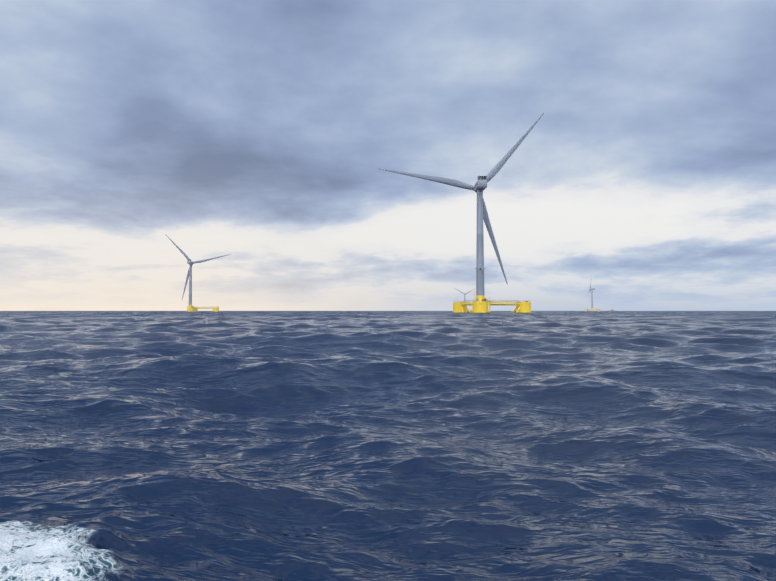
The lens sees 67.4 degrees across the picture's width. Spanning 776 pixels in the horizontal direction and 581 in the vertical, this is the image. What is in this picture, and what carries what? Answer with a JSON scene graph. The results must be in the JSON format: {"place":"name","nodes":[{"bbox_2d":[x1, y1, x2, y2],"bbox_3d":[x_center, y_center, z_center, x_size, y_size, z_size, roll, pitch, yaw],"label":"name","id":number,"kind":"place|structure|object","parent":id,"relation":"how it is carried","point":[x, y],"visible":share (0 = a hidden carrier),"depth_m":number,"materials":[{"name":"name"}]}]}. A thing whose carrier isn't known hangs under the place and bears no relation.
{"place":"outdoors","nodes":[
{"label":"outdoors","id":0,"kind":"place"},
{"bbox_2d":[0,311,775,580],"bbox_3d":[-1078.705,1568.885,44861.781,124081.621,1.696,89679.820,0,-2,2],"label":"sea","id":1,"kind":"structure","parent":0,"point":[378,446],"depth_m":10.05,"materials":[{"name":"liquid"}]},
{"bbox_2d":[165,234,229,311],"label":"wind turbine","id":2,"kind":"object","parent":1,"relation":"in","point":[190,308],"visible":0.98,"depth_m":1192.41,"materials":[{"name":"grey paint"}]},
{"bbox_2d":[380,113,543,312],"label":"wind turbine","id":3,"kind":"object","parent":1,"relation":"in","point":[480,303],"visible":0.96,"depth_m":466.49,"materials":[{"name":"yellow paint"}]},
{"bbox_2d":[585,283,599,310],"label":"wind turbine","id":4,"kind":"object","parent":1,"relation":"in","point":[591,293],"visible":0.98,"depth_m":2622.85,"materials":[{"name":"grey paint"}]},
{"bbox_2d":[0,0,775,310],"label":"sky","id":5,"kind":"structure","parent":0,"point":[259,133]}
]}

